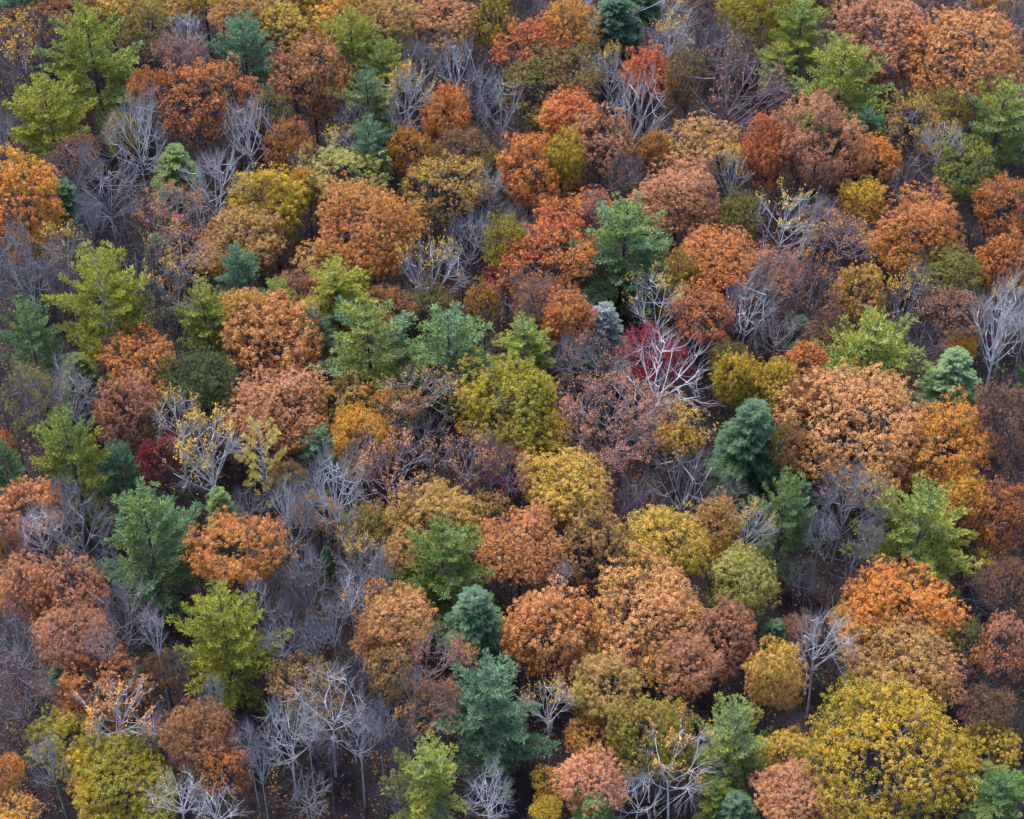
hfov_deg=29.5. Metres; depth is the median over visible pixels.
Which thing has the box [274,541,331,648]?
bare tree
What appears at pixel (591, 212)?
bare tree
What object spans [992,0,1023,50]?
bare tree
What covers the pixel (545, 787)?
oak tree
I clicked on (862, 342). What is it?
pine tree
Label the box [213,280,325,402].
oak tree
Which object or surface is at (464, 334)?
pine tree
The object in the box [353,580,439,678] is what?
oak tree
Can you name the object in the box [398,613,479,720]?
sparse tree
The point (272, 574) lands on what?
bare tree
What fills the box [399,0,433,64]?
bare tree
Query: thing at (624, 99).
bare tree
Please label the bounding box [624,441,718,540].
bare tree
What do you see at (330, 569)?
hemlock tree
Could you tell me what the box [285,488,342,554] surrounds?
broadleaf tree
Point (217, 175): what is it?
bare tree
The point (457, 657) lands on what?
bare tree
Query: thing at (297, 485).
bare tree
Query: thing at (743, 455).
hemlock tree
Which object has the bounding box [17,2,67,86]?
bare tree
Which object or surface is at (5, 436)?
oak tree
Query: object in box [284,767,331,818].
bare tree
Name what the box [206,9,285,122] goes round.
pine tree
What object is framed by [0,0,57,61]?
pine tree
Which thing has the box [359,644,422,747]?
oak tree
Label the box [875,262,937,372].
bare tree
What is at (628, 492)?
bare tree
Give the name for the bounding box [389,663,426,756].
bare tree
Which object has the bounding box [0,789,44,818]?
oak tree
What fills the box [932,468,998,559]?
oak tree
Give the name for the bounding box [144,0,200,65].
oak tree
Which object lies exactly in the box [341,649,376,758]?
bare tree
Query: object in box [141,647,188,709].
broadleaf tree
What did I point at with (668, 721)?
oak tree
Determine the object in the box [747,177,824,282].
bare tree
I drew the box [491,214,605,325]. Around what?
broadleaf tree
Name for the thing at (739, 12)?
oak tree
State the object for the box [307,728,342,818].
bare tree
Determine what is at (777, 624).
hemlock tree
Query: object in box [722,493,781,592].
bare tree
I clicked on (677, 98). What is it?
broadleaf tree
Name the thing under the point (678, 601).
oak tree
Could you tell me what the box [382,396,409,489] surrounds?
dead tree
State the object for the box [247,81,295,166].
broadleaf tree
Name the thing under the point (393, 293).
broadleaf tree
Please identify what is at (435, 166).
broadleaf tree
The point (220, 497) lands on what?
hemlock tree
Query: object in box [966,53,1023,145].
bare tree
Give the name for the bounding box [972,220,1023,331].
oak tree
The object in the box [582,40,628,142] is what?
bare tree
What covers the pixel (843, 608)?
oak tree
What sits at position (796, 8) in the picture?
oak tree
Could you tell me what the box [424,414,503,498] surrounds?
sparse tree
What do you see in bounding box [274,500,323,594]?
bare tree
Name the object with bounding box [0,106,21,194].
bare tree
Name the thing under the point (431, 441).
bare tree
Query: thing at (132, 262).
bare tree
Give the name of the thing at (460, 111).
oak tree
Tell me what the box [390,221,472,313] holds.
bare tree
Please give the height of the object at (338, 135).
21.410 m
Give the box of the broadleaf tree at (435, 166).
[397,147,495,244]
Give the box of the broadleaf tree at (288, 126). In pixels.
[256,109,321,207]
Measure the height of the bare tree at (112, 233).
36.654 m
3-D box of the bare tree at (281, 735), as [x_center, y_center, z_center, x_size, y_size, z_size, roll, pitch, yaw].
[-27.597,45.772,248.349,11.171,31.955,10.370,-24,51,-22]
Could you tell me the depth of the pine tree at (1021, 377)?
285.24 m
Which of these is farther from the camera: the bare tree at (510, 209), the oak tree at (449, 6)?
the oak tree at (449, 6)
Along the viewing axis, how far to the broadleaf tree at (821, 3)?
353.08 m
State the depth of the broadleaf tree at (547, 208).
311.68 m
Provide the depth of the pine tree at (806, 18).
343.33 m
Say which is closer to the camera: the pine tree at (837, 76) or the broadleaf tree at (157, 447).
the broadleaf tree at (157, 447)
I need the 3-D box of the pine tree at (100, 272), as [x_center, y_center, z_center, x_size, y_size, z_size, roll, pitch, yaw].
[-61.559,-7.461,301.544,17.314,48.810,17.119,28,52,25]
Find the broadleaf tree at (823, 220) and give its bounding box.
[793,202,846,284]
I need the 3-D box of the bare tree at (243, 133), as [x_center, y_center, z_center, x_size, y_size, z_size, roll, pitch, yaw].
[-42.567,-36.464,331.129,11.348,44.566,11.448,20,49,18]
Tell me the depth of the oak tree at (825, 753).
236.42 m
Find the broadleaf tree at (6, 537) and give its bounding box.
[0,525,33,602]
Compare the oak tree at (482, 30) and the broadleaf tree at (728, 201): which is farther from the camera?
the oak tree at (482, 30)
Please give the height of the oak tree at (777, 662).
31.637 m
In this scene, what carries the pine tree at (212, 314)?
on the ground
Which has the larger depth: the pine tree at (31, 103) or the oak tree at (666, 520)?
the pine tree at (31, 103)
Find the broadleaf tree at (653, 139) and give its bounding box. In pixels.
[636,125,672,207]
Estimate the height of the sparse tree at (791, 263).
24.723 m
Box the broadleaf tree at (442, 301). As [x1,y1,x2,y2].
[398,275,457,350]
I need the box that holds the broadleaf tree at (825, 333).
[800,308,853,381]
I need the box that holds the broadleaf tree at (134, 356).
[94,320,180,429]
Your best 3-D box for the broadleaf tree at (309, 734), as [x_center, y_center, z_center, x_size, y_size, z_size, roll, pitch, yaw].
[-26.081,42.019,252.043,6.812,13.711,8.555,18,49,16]
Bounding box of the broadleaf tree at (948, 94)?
[917,82,973,183]
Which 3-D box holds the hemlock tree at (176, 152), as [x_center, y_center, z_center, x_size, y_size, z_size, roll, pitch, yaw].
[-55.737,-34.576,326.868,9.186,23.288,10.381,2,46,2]
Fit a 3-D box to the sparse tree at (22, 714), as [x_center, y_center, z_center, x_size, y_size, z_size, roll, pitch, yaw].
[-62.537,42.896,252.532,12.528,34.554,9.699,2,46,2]
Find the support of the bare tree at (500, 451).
on the ground
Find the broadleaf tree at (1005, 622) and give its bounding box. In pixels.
[968,607,1023,724]
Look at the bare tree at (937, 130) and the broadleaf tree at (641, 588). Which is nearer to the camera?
the broadleaf tree at (641, 588)
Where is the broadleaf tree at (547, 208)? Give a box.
[521,182,621,285]
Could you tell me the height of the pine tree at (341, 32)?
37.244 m
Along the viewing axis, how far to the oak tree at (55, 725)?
242.56 m
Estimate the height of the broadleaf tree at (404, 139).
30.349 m
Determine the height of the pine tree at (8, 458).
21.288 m
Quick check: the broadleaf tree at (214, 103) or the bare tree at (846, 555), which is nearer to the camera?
the bare tree at (846, 555)
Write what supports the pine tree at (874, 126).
on the ground
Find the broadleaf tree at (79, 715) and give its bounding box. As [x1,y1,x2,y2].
[57,687,110,756]
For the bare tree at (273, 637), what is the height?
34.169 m
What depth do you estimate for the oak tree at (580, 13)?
342.72 m
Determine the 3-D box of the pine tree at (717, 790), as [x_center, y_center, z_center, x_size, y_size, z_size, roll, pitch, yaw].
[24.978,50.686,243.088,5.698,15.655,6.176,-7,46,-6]
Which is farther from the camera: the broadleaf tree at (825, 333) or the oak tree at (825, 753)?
the broadleaf tree at (825, 333)
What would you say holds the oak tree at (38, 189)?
on the ground
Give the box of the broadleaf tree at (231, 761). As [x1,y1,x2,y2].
[191,742,258,818]
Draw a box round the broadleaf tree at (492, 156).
[466,145,501,214]
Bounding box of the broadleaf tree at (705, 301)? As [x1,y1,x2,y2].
[661,282,737,386]
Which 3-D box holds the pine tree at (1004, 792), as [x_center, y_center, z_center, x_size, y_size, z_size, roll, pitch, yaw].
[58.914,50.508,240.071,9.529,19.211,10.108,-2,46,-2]
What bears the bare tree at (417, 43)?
on the ground
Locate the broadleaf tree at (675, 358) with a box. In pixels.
[615,320,700,410]
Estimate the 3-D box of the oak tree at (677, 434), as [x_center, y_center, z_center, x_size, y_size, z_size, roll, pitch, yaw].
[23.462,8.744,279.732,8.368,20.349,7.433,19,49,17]
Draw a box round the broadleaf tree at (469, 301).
[463,275,501,350]
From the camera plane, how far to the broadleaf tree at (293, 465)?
274.32 m
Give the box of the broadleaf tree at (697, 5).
[683,0,728,63]
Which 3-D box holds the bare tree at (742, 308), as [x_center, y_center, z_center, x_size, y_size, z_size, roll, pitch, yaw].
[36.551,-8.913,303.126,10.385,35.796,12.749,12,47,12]
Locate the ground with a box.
[0,0,1023,818]
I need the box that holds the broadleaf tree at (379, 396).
[366,382,426,472]
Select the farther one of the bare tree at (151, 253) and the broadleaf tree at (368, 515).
the bare tree at (151, 253)
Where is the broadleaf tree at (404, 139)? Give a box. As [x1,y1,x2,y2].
[383,120,437,210]
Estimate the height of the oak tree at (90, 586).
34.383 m
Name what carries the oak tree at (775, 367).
on the ground
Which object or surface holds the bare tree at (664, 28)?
on the ground
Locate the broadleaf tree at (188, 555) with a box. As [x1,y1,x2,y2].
[180,535,216,596]
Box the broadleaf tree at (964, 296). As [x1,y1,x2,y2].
[914,283,989,344]
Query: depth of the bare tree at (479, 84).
330.25 m
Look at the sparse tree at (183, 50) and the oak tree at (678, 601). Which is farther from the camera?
the sparse tree at (183, 50)
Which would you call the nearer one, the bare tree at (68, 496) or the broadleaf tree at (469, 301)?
the bare tree at (68, 496)
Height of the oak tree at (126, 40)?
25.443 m
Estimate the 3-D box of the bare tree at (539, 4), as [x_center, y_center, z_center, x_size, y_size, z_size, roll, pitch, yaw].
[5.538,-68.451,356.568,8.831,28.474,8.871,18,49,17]
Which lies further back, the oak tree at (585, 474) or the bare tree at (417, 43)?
the bare tree at (417, 43)
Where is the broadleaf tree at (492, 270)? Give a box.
[482,266,511,315]
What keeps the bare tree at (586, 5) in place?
on the ground
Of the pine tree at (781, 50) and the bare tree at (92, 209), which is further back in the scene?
the pine tree at (781, 50)
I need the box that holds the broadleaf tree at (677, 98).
[660,41,710,149]
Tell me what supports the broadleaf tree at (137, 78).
on the ground
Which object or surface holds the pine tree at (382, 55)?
on the ground
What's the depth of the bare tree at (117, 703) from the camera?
241.39 m
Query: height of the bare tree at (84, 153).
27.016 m
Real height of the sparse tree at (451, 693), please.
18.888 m
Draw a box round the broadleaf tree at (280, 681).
[261,646,349,742]
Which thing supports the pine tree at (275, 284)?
on the ground
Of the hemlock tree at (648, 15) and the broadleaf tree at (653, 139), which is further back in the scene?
the hemlock tree at (648, 15)
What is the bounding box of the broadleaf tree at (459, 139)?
[427,124,496,213]
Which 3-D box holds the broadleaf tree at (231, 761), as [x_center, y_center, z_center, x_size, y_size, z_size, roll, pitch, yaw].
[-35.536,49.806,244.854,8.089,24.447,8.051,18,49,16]
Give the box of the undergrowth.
[0,0,1023,818]
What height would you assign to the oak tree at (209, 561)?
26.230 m
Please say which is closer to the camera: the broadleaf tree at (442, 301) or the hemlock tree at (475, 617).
the hemlock tree at (475, 617)
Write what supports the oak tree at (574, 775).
on the ground
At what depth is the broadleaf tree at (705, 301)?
292.98 m
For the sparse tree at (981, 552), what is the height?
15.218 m
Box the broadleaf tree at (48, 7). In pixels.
[18,0,110,63]
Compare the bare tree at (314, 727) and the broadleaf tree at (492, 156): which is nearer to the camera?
the bare tree at (314, 727)
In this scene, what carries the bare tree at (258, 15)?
on the ground
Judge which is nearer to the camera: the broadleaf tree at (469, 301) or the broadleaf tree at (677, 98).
the broadleaf tree at (469, 301)
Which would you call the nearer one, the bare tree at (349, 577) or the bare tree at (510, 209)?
the bare tree at (349, 577)
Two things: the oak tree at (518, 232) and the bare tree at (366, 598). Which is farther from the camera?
the oak tree at (518, 232)
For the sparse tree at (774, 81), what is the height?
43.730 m
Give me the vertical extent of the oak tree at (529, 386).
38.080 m
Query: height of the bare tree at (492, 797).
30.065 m
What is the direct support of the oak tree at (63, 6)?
on the ground
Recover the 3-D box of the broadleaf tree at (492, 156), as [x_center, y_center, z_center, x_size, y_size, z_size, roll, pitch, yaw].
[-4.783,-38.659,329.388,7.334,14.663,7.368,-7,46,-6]
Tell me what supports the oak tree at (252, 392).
on the ground
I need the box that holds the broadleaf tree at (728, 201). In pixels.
[714,186,764,278]
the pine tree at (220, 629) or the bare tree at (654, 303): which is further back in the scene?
the bare tree at (654, 303)
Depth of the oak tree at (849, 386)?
274.43 m
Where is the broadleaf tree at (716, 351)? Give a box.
[705,334,750,418]
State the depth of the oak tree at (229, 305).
294.37 m
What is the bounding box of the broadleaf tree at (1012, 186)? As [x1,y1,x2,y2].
[969,164,1023,258]
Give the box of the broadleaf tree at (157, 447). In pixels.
[131,430,184,518]
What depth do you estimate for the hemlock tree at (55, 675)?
255.65 m
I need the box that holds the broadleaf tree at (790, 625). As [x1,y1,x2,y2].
[780,608,822,660]
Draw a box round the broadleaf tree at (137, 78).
[122,60,178,158]
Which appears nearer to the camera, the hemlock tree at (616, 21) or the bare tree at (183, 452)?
the bare tree at (183, 452)
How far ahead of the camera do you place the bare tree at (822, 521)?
263.50 m
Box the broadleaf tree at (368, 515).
[331,498,401,591]
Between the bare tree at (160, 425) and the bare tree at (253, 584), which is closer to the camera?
the bare tree at (253, 584)
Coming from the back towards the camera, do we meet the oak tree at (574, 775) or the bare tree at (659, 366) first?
the bare tree at (659, 366)
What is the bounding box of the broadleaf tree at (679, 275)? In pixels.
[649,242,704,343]
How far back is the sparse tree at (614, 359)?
287.59 m
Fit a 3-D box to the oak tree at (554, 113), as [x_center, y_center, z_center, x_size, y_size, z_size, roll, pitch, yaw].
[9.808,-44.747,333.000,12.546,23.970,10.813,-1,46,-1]
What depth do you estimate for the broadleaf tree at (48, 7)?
347.59 m
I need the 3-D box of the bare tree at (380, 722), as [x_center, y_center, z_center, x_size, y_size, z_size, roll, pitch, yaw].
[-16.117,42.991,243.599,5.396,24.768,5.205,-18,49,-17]
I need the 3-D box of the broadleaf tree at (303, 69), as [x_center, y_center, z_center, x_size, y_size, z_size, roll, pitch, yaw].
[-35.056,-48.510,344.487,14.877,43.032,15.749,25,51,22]
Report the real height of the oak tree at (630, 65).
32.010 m
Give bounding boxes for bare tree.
[0,0,50,91]
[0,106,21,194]
[0,214,60,348]
[0,363,27,474]
[0,397,38,502]
[0,598,46,712]
[9,498,69,572]
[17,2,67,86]
[26,729,71,818]
[30,248,81,353]
[33,219,95,323]
[38,137,108,246]
[41,485,115,598]
[43,532,89,605]
[44,348,101,458]
[49,470,80,562]
[63,154,154,254]
[66,189,147,276]
[69,183,108,301]
[69,670,164,793]
[78,618,121,725]
[90,572,166,664]
[91,533,127,643]
[96,87,166,219]
[119,248,154,345]
[128,235,185,344]
[130,702,177,800]
[131,70,174,169]
[134,278,173,391]
[135,603,171,719]
[143,253,213,368]
[143,761,206,818]
[146,381,207,491]
[154,392,258,510]
[155,636,195,752]
[160,8,206,97]
[172,144,262,251]
[190,668,228,772]
[191,772,252,818]
[216,84,286,208]
[225,483,268,587]
[227,714,263,818]
[236,515,312,617]
[237,573,269,682]
[239,731,278,818]
[246,0,264,47]
[251,686,328,799]
[253,593,307,720]
[268,473,298,599]
[272,579,315,690]
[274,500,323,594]
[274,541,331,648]
[281,461,324,587]
[282,656,374,777]
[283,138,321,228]
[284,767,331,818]
[290,425,374,583]
[292,709,328,804]
[293,606,334,691]
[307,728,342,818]
[310,594,349,697]
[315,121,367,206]
[317,698,392,807]
[331,88,383,181]
[331,518,391,617]
[333,559,368,670]
[335,577,402,660]
[340,428,375,510]
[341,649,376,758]
[359,548,396,649]
[362,693,397,802]
[372,769,413,818]
[373,54,442,166]
[374,729,410,812]
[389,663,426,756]
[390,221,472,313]
[391,700,426,754]
[394,30,443,139]
[398,398,461,493]
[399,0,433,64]
[412,792,455,818]
[432,31,487,132]
[440,202,500,294]
[441,638,481,713]
[456,755,514,818]
[458,63,502,145]
[469,159,510,242]
[471,65,522,180]
[471,430,509,530]
[495,199,529,295]
[508,0,537,76]
[517,669,576,771]
[522,0,558,67]
[544,554,574,624]
[546,327,594,415]
[561,0,594,76]
[577,184,609,272]
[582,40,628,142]
[598,55,677,183]
[600,146,643,206]
[610,767,667,818]
[611,469,671,561]
[611,696,626,763]
[617,314,727,436]
[622,260,694,353]
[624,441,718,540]
[630,0,712,67]
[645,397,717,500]
[646,9,695,106]
[677,0,724,74]
[680,4,746,129]
[701,140,754,230]
[709,471,747,539]
[720,262,781,352]
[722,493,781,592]
[742,248,774,351]
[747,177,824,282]
[751,301,807,402]
[772,549,820,627]
[782,113,802,206]
[788,189,841,296]
[790,595,862,718]
[799,506,840,600]
[805,457,887,570]
[815,524,906,620]
[838,461,902,568]
[854,509,890,579]
[874,156,935,246]
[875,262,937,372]
[903,252,932,343]
[903,315,951,398]
[914,108,969,208]
[916,0,974,50]
[948,563,1014,654]
[965,255,1023,417]
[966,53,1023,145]
[983,276,1023,376]
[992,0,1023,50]
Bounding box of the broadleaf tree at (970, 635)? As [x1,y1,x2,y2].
[943,612,985,706]
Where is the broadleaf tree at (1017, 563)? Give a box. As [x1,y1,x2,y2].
[974,550,1023,650]
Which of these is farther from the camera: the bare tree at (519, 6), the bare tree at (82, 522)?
the bare tree at (519, 6)
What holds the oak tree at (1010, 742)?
on the ground
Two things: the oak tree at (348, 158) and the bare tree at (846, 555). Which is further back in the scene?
the oak tree at (348, 158)
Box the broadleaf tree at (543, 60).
[495,39,611,140]
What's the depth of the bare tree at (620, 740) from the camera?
247.67 m
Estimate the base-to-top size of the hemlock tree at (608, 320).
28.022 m
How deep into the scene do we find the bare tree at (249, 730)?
236.96 m
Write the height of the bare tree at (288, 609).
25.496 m
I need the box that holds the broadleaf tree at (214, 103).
[148,45,264,164]
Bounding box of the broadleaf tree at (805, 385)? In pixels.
[780,370,831,471]
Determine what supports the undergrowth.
on the ground
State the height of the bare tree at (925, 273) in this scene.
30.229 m
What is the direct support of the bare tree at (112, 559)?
on the ground
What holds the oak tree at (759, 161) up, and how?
on the ground
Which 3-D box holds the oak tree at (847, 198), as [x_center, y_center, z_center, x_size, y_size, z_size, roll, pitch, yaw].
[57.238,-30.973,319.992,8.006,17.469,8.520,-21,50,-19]
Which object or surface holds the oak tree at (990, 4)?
on the ground
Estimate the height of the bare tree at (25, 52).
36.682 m
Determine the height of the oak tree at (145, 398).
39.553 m
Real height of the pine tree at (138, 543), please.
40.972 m
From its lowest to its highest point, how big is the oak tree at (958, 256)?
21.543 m
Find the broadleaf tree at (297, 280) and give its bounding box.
[265,261,321,332]
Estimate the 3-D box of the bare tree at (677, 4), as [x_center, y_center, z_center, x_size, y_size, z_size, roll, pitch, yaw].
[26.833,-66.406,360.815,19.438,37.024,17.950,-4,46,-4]
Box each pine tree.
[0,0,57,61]
[0,293,71,411]
[0,438,31,537]
[2,67,102,182]
[28,402,115,541]
[33,0,149,141]
[39,239,170,392]
[79,476,207,623]
[93,438,150,521]
[165,577,292,716]
[167,278,242,377]
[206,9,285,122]
[213,242,263,348]
[258,276,302,369]
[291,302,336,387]
[295,254,372,355]
[298,422,342,490]
[307,295,427,437]
[316,2,393,119]
[333,64,400,155]
[349,114,395,218]
[351,34,417,122]
[378,729,469,818]
[380,508,498,638]
[384,299,514,423]
[431,647,560,799]
[490,312,555,405]
[560,189,673,324]
[687,691,776,803]
[692,773,732,818]
[747,465,818,581]
[754,38,801,121]
[765,0,830,107]
[771,31,895,158]
[809,305,932,434]
[839,472,982,610]
[840,105,888,182]
[951,74,1023,196]
[958,758,1023,818]
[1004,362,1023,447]
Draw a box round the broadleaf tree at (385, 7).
[357,0,402,54]
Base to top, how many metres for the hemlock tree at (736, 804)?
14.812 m
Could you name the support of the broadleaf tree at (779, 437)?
on the ground
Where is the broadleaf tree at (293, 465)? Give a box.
[266,458,308,533]
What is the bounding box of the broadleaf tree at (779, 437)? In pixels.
[764,417,807,510]
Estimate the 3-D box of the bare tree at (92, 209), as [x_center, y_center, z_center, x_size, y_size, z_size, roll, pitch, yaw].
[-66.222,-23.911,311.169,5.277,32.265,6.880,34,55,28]
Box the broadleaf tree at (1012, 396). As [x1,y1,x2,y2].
[966,374,1023,491]
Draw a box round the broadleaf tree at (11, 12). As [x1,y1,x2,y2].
[0,2,29,81]
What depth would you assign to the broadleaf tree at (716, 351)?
289.25 m
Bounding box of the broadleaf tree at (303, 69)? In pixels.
[261,27,354,147]
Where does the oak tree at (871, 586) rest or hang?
on the ground
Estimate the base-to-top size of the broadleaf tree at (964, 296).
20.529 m
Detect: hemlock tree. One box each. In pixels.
[45,660,82,702]
[49,178,90,263]
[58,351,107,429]
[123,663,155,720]
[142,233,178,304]
[150,143,204,234]
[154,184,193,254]
[204,485,243,569]
[318,546,338,597]
[435,583,509,676]
[570,790,622,818]
[572,300,631,384]
[575,0,643,86]
[629,0,669,60]
[702,397,787,514]
[710,788,760,818]
[756,617,789,655]
[778,314,813,372]
[908,345,981,439]
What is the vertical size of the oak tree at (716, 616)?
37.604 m
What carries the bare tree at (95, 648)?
on the ground
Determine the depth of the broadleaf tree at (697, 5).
355.29 m
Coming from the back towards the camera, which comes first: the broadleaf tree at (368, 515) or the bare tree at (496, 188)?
the bare tree at (496, 188)
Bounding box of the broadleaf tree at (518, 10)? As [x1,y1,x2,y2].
[501,0,534,59]
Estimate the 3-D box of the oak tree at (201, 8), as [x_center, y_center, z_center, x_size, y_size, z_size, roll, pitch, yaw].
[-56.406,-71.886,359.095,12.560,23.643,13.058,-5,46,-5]
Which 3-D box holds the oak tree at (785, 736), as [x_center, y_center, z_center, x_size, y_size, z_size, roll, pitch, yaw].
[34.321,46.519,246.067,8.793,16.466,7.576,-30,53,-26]
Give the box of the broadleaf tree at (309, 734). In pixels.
[282,690,334,761]
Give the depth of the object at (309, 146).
320.02 m
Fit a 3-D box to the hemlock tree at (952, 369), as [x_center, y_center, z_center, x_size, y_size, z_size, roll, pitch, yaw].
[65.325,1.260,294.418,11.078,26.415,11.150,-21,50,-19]
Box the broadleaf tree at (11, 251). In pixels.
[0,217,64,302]
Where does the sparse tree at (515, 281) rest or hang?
on the ground
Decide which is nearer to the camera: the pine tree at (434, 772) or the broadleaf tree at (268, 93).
the pine tree at (434, 772)
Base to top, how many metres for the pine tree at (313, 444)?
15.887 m
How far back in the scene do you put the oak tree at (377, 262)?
302.61 m
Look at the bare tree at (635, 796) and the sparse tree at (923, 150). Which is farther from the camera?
the sparse tree at (923, 150)
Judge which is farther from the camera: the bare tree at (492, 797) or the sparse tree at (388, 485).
the sparse tree at (388, 485)
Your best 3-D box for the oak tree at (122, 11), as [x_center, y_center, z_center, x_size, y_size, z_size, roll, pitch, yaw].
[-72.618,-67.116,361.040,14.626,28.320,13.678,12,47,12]
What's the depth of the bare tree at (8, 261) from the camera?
298.75 m
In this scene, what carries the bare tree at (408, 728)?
on the ground
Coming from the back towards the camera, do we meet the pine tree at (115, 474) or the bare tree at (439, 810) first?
the pine tree at (115, 474)
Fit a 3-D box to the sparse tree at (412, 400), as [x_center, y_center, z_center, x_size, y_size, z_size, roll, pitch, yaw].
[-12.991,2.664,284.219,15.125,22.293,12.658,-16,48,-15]
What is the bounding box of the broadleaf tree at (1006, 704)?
[956,681,1017,780]
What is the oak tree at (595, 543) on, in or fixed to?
on the ground
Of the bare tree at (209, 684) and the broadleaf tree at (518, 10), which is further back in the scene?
the broadleaf tree at (518, 10)
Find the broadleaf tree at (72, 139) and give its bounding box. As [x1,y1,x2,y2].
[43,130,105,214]
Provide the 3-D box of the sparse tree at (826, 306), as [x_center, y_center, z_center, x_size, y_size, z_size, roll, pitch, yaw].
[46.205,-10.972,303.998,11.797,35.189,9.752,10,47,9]
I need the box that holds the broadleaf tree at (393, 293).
[353,279,426,366]
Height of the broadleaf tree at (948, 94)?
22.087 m
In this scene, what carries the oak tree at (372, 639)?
on the ground
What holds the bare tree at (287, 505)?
on the ground
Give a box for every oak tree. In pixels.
[0,141,73,282]
[0,427,21,506]
[0,474,67,568]
[0,548,60,661]
[0,752,26,815]
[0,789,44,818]
[22,700,99,783]
[28,594,115,694]
[29,546,112,636]
[30,0,118,28]
[51,636,154,744]
[64,721,179,818]
[71,0,150,51]
[91,364,161,477]
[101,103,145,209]
[116,0,174,85]
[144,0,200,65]
[153,695,240,808]
[156,339,247,453]
[172,0,218,52]
[179,504,290,602]
[185,199,295,289]
[206,0,263,38]
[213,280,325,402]
[218,287,272,378]
[221,356,335,470]
[223,161,314,271]
[254,0,313,80]
[288,0,332,42]
[289,237,382,330]
[290,165,322,244]
[293,137,394,226]
[307,0,392,69]
[311,170,429,304]
[312,368,380,446]
[329,402,407,498]
[347,0,425,83]
[347,621,389,683]
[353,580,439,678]
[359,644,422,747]
[377,524,429,590]
[382,472,490,567]
[404,0,480,83]
[418,79,472,181]
[450,349,572,473]
[460,0,479,56]
[465,0,519,85]
[465,487,517,551]
[473,498,573,618]
[481,208,529,316]
[494,127,575,230]
[495,574,615,692]
[513,443,614,544]
[528,794,563,818]
[529,762,562,818]
[533,83,606,192]
[537,0,604,72]
[537,284,598,385]
[541,122,587,217]
[549,497,643,609]
[551,741,631,818]
[556,96,640,190]
[560,708,619,764]
[561,648,646,753]
[581,531,710,686]
[601,689,700,803]
[616,40,675,135]
[619,502,716,596]
[625,144,721,260]
[648,619,726,734]
[650,419,706,505]
[657,220,783,327]
[658,104,746,217]
[683,485,743,588]
[683,588,760,696]
[706,536,783,633]
[708,347,763,421]
[713,0,797,85]
[735,107,797,218]
[741,353,802,426]
[741,633,809,751]
[749,752,861,818]
[754,725,815,800]
[770,357,949,515]
[771,83,879,224]
[774,0,818,39]
[783,339,830,420]
[784,664,983,818]
[825,600,861,672]
[826,0,935,107]
[828,257,887,330]
[833,610,972,728]
[836,174,888,256]
[840,550,974,678]
[855,132,905,221]
[858,175,970,294]
[890,385,997,499]
[901,3,1023,141]
[921,241,990,337]
[927,132,998,220]
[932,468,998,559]
[939,326,982,359]
[952,714,1023,800]
[969,0,1023,52]
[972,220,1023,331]
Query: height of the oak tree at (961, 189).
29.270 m
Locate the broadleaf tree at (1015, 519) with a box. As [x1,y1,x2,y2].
[967,473,1023,562]
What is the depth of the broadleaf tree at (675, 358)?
289.75 m
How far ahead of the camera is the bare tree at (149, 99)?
327.32 m
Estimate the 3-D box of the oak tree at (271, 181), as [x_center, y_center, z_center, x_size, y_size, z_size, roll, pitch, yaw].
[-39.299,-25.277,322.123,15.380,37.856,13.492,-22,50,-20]
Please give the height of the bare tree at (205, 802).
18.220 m
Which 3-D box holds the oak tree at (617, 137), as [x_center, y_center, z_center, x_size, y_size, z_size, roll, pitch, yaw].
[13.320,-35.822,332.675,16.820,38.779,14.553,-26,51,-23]
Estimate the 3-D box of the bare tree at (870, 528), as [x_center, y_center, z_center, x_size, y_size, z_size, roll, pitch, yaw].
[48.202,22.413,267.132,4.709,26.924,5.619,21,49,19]
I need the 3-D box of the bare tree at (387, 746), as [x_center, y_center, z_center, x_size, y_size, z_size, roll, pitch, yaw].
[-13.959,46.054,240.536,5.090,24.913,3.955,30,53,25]
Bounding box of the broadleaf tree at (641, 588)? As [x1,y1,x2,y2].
[604,559,657,637]
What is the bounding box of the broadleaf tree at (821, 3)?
[810,0,859,36]
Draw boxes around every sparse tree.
[0,356,73,483]
[0,646,67,764]
[131,173,214,295]
[139,216,222,333]
[147,24,210,112]
[341,419,436,530]
[370,358,468,478]
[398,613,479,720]
[401,669,469,765]
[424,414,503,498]
[480,437,534,542]
[481,253,551,354]
[512,271,571,370]
[547,322,642,429]
[552,361,691,493]
[627,702,723,818]
[666,30,808,161]
[740,238,812,345]
[775,253,851,361]
[797,206,882,310]
[876,0,964,24]
[877,88,949,194]
[964,537,1014,601]
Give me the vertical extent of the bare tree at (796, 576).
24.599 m
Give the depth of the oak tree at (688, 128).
321.08 m
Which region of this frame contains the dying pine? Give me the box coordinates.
[234,409,291,527]
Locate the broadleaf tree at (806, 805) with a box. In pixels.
[796,795,853,818]
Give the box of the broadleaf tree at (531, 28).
[486,6,582,108]
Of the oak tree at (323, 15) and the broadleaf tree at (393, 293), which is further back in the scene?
the oak tree at (323, 15)

